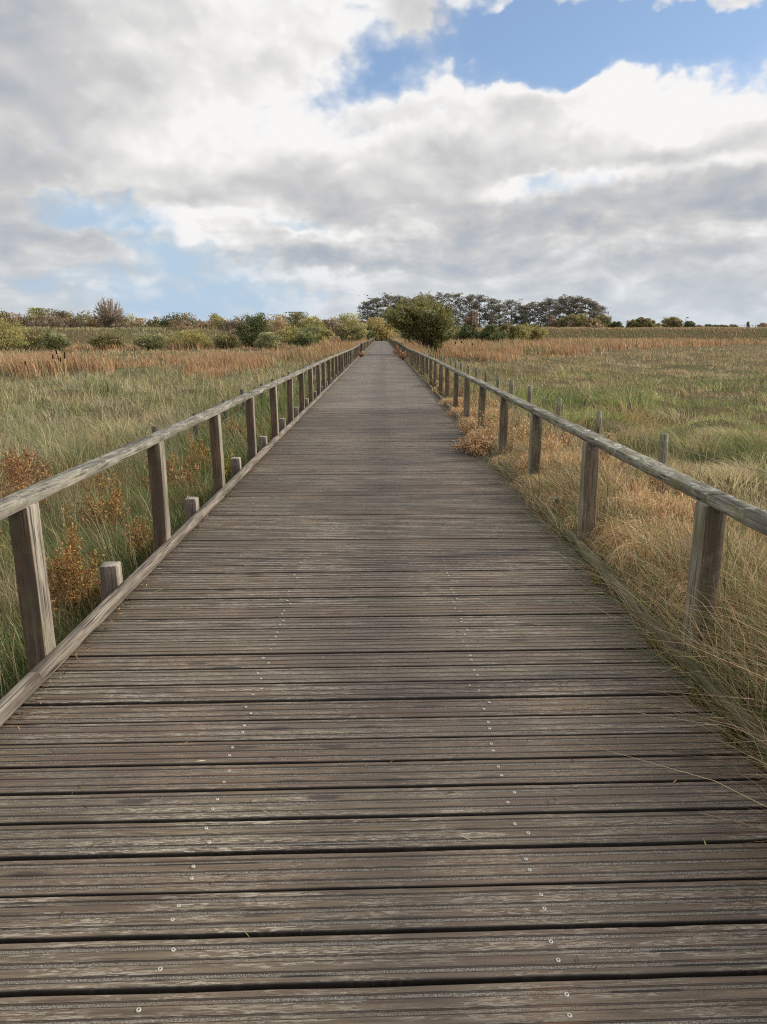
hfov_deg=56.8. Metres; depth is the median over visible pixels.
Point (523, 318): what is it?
alder tree
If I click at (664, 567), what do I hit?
dry grass tuft
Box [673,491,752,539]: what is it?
dead weed
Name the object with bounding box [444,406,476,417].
dry grass tuft
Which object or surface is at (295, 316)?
hedge shrub
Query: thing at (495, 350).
reeds
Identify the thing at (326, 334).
bush
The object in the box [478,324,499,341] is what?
bush
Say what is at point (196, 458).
dock plant
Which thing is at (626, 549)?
dry grass tuft
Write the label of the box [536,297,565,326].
alder tree
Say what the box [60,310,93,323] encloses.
hedge shrub
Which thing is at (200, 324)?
hedge shrub
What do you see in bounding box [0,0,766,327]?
sky
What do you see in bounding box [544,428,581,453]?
dead weed
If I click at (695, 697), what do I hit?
moss clump
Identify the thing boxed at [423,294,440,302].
alder tree
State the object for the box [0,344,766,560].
ground
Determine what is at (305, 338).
bush
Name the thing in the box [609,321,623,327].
bush
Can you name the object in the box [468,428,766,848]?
overhanging grass
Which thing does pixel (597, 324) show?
bush
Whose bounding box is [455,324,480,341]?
bush
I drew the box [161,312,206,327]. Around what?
hedge shrub
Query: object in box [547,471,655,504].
dry grass tuft
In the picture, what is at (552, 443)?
dead weed
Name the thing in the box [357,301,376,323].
alder tree
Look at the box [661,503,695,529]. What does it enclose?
dead weed
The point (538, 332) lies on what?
bush
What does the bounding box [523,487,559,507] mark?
dry grass tuft
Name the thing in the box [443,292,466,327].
alder tree
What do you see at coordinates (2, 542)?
dock plant
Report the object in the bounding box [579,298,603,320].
alder tree
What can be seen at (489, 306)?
alder tree
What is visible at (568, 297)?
alder tree
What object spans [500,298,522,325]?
alder tree
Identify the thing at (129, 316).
hedge shrub
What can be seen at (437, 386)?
dead weed
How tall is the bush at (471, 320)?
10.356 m
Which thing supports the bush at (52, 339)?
on the ground at (702, 369)
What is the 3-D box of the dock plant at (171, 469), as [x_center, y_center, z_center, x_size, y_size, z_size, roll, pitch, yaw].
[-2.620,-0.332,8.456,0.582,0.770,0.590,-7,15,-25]
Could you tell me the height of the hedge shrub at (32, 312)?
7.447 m
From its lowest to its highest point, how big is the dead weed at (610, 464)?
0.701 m
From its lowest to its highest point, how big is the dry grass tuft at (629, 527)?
0.567 m
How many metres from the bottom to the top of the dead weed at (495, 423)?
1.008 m
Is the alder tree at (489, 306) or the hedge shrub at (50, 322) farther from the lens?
the alder tree at (489, 306)
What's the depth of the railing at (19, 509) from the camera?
4.22 m
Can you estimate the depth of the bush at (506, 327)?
134.97 m
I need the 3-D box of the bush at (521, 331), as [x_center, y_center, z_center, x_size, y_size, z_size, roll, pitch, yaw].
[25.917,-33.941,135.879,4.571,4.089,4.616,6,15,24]
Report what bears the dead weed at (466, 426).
on the ground at (702, 369)
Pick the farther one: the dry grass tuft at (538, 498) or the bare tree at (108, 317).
the bare tree at (108, 317)
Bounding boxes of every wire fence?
[152,357,326,452]
[430,352,766,510]
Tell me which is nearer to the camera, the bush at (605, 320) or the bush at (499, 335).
the bush at (499, 335)
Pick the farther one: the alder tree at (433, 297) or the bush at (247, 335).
the alder tree at (433, 297)
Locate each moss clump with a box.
[590,577,601,584]
[647,639,658,647]
[687,688,712,708]
[719,727,747,749]
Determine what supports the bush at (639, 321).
on the ground at (702, 369)
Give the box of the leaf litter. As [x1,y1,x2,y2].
[13,415,766,969]
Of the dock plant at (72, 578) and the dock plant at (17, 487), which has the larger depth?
the dock plant at (17, 487)
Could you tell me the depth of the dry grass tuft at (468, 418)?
11.74 m
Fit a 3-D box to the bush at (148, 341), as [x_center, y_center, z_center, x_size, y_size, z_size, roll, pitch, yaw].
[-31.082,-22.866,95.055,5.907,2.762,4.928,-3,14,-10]
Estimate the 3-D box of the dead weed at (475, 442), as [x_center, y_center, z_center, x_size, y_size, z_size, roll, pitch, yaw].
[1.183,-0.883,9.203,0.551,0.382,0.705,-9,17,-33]
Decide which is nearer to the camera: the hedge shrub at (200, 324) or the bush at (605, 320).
the hedge shrub at (200, 324)
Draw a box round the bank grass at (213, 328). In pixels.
[5,326,766,346]
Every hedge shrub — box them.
[0,308,13,325]
[1,312,31,328]
[19,307,46,325]
[25,315,61,328]
[34,308,63,325]
[56,310,69,322]
[58,318,86,328]
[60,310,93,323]
[83,316,104,327]
[110,320,138,328]
[119,313,142,326]
[127,318,154,328]
[142,316,164,328]
[154,315,175,327]
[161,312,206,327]
[164,319,193,330]
[193,318,219,328]
[208,313,228,329]
[217,316,243,331]
[254,314,296,332]
[282,311,308,328]
[297,315,330,329]
[321,319,340,332]
[324,312,371,337]
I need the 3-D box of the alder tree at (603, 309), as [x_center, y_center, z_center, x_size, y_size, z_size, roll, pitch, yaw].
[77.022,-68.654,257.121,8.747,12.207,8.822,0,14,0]
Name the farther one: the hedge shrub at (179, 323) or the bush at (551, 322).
the bush at (551, 322)
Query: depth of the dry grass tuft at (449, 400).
15.39 m
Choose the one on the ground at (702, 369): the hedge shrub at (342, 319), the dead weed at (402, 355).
the hedge shrub at (342, 319)
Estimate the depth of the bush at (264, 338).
92.71 m
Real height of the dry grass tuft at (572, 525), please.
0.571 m
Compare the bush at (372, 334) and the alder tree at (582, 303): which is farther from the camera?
the alder tree at (582, 303)
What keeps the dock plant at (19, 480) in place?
on the ground at (702, 369)
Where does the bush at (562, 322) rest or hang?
on the ground at (702, 369)
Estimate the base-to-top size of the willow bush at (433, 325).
5.017 m
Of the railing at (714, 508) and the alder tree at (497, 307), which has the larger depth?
the alder tree at (497, 307)
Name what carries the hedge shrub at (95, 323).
on the ground at (702, 369)
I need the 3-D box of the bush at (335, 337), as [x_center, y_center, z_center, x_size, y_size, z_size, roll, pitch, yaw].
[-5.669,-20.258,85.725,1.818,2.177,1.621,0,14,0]
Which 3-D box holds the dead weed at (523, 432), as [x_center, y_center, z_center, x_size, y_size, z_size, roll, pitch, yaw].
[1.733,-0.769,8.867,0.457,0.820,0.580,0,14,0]
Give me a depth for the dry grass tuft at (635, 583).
4.13 m
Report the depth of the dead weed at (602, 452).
8.15 m
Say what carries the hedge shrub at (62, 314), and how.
on the ground at (702, 369)
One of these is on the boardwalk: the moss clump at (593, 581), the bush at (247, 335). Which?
the moss clump at (593, 581)
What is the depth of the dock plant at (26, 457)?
9.13 m
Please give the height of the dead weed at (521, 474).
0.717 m
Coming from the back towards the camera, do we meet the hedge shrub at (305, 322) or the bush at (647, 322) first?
the bush at (647, 322)
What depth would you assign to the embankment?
202.46 m
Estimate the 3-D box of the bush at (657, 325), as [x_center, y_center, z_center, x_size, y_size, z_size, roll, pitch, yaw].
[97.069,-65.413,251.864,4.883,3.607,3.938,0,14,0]
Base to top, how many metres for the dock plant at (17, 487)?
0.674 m
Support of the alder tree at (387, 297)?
on the ground at (702, 369)
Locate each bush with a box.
[0,318,32,350]
[7,327,45,349]
[36,330,74,349]
[85,332,125,349]
[129,331,170,350]
[161,329,213,348]
[210,332,246,349]
[226,329,239,336]
[232,312,271,347]
[252,332,283,350]
[271,326,300,343]
[282,332,316,346]
[297,324,338,339]
[314,329,334,344]
[330,335,341,344]
[333,324,365,342]
[360,323,376,339]
[361,317,396,339]
[378,290,462,357]
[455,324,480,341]
[462,310,482,327]
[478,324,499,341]
[489,331,509,340]
[497,322,515,342]
[510,324,531,341]
[523,323,548,340]
[546,315,559,326]
[557,316,568,327]
[566,318,580,326]
[567,312,593,326]
[584,318,605,327]
[596,314,612,327]
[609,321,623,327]
[625,319,637,327]
[636,317,643,326]
[640,318,656,327]
[652,323,662,327]
[661,316,684,327]
[683,321,695,326]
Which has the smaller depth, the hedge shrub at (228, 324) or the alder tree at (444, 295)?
the hedge shrub at (228, 324)
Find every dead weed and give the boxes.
[392,348,401,353]
[397,351,405,359]
[430,379,452,392]
[449,431,495,456]
[450,399,471,407]
[458,398,496,433]
[466,406,523,451]
[486,399,499,408]
[507,418,528,452]
[509,444,544,476]
[541,426,574,453]
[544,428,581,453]
[565,463,616,484]
[575,451,622,479]
[599,430,637,473]
[643,475,690,503]
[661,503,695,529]
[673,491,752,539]
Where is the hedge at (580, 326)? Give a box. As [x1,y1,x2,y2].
[543,326,620,328]
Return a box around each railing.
[0,337,374,672]
[388,338,766,667]
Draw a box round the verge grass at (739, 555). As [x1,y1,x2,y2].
[403,352,766,982]
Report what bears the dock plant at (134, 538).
on the ground at (702, 369)
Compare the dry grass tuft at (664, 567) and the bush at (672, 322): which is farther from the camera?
the bush at (672, 322)
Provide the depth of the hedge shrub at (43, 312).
134.96 m
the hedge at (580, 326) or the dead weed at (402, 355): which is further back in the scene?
the hedge at (580, 326)
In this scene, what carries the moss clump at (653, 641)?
on the boardwalk
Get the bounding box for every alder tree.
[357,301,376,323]
[365,297,384,323]
[377,291,394,321]
[390,294,406,316]
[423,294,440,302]
[436,292,453,311]
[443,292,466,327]
[458,294,482,326]
[468,293,491,327]
[480,297,502,325]
[488,303,512,326]
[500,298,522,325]
[510,303,532,326]
[522,301,540,323]
[531,301,552,326]
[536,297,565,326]
[551,297,569,320]
[555,294,576,320]
[560,297,586,320]
[568,295,593,319]
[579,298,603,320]
[588,305,610,320]
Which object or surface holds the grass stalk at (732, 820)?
on the boardwalk
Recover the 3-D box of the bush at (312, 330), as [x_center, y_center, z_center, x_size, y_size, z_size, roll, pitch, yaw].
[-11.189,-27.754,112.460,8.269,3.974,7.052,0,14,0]
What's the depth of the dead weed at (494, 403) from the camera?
13.11 m
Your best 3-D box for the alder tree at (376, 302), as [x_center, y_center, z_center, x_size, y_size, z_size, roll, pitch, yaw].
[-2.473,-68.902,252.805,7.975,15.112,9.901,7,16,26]
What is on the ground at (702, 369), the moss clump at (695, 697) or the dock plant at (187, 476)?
the dock plant at (187, 476)
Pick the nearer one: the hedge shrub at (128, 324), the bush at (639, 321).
the hedge shrub at (128, 324)
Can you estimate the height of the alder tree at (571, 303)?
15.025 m
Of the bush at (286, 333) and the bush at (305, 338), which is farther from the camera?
the bush at (286, 333)
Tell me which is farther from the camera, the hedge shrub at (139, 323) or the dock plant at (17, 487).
the hedge shrub at (139, 323)
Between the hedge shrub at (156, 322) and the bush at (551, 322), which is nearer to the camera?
the hedge shrub at (156, 322)
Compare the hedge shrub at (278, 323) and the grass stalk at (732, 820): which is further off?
the hedge shrub at (278, 323)
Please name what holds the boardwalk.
on the ground at (702, 369)
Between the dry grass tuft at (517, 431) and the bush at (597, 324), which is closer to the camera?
the dry grass tuft at (517, 431)
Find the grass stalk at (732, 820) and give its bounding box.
[699,812,766,830]
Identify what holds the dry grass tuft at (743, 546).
on the ground at (702, 369)
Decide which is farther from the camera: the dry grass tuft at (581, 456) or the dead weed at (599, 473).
the dry grass tuft at (581, 456)
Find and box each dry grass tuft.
[438,397,471,407]
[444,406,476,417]
[456,416,490,427]
[464,428,496,442]
[469,407,512,418]
[487,453,524,472]
[491,426,542,439]
[500,437,564,454]
[509,471,569,490]
[510,450,580,479]
[521,469,576,499]
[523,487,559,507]
[534,487,602,522]
[544,453,607,469]
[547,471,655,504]
[555,512,619,561]
[575,511,693,572]
[596,486,694,525]
[601,532,691,582]
[612,571,677,623]
[631,552,756,610]
[641,570,766,647]
[680,529,766,584]
[710,620,766,717]
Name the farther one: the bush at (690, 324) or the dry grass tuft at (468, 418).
the bush at (690, 324)
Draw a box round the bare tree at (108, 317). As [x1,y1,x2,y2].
[91,296,128,327]
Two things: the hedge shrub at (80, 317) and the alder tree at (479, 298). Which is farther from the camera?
the alder tree at (479, 298)
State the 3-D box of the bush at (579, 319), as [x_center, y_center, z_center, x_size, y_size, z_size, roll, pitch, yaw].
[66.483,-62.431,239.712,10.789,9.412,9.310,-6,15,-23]
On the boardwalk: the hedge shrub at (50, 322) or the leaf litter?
the leaf litter
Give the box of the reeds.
[0,336,766,379]
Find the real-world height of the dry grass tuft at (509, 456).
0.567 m
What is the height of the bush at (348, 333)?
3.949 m
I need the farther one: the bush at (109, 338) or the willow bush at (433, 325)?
the bush at (109, 338)
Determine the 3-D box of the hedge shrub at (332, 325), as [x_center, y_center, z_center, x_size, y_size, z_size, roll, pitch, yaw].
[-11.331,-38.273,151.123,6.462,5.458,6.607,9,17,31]
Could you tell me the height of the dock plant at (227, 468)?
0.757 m
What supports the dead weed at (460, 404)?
on the ground at (702, 369)
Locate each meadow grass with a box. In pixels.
[0,345,343,697]
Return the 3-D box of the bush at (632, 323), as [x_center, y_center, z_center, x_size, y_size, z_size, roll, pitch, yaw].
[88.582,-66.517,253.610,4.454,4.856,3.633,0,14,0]
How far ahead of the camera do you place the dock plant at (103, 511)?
6.36 m
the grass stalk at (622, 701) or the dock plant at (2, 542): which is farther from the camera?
the dock plant at (2, 542)
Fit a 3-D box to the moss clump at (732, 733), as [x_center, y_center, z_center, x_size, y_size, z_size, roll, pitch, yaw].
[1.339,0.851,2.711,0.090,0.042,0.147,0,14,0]
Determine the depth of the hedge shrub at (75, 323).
130.57 m
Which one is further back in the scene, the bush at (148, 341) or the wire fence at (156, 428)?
the bush at (148, 341)
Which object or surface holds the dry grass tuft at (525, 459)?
on the ground at (702, 369)
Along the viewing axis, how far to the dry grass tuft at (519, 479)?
7.14 m
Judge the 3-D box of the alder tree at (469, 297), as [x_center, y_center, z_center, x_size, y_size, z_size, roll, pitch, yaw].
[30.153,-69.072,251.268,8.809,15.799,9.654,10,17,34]
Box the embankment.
[0,328,766,346]
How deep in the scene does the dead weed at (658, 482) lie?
6.35 m
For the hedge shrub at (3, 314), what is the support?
on the ground at (702, 369)
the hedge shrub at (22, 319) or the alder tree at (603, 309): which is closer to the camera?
the hedge shrub at (22, 319)
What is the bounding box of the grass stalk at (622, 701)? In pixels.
[558,700,697,723]
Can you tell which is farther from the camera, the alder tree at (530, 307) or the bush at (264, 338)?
the alder tree at (530, 307)
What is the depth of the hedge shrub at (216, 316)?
137.01 m
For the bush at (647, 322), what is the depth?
252.47 m
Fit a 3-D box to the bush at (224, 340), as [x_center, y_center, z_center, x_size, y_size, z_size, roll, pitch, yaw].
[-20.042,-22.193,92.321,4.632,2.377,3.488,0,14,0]
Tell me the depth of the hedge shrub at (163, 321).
136.50 m
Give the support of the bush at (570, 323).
on the ground at (702, 369)
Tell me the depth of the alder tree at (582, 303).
248.56 m
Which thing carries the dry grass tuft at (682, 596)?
on the ground at (702, 369)
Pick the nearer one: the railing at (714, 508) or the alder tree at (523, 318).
the railing at (714, 508)
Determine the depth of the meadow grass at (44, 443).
13.44 m
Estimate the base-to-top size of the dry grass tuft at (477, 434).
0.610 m
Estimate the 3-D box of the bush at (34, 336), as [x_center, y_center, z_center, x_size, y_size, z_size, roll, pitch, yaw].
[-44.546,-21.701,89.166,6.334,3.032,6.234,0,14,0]
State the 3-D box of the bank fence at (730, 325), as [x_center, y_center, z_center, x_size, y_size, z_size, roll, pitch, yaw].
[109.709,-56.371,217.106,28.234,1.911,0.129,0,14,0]
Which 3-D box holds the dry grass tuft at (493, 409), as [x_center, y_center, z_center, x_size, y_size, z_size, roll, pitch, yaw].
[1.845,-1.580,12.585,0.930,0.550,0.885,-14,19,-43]
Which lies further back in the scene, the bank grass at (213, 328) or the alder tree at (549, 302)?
the alder tree at (549, 302)
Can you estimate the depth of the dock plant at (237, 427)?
11.45 m
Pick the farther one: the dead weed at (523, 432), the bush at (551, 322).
the bush at (551, 322)
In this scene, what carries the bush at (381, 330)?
on the ground at (702, 369)
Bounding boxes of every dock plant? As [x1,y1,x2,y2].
[0,444,52,485]
[0,447,59,506]
[0,529,10,554]
[4,478,52,516]
[46,503,104,629]
[65,471,130,538]
[122,516,153,566]
[136,453,184,494]
[167,462,205,503]
[184,433,210,479]
[222,418,259,448]
[224,450,233,482]
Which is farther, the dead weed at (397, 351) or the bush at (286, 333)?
the bush at (286, 333)
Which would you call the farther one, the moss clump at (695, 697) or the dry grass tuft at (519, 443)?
the dry grass tuft at (519, 443)
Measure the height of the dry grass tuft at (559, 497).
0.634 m
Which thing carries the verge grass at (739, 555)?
on the ground at (702, 369)
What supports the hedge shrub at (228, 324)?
on the ground at (702, 369)
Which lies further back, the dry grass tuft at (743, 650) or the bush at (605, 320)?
the bush at (605, 320)
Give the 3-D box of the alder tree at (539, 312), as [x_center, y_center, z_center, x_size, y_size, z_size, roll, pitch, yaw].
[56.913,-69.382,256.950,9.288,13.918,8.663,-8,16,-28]
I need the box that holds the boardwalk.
[0,341,766,1023]
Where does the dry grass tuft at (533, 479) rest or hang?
on the ground at (702, 369)
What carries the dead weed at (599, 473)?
on the ground at (702, 369)
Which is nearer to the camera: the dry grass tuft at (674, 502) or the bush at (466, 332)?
the dry grass tuft at (674, 502)
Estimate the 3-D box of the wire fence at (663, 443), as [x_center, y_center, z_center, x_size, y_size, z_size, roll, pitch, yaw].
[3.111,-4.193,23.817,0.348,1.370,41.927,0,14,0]
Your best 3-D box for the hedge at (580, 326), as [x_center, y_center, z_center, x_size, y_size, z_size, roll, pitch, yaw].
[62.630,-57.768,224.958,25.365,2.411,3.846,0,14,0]
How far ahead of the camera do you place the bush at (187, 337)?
92.22 m
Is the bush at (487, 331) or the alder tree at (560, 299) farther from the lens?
the alder tree at (560, 299)
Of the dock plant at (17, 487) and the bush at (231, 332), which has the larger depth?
the bush at (231, 332)
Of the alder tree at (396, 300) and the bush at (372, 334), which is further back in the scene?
the alder tree at (396, 300)
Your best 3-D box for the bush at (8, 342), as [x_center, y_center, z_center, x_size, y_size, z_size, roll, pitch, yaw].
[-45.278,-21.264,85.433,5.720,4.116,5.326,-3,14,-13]
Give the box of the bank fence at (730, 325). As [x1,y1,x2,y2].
[696,325,766,326]

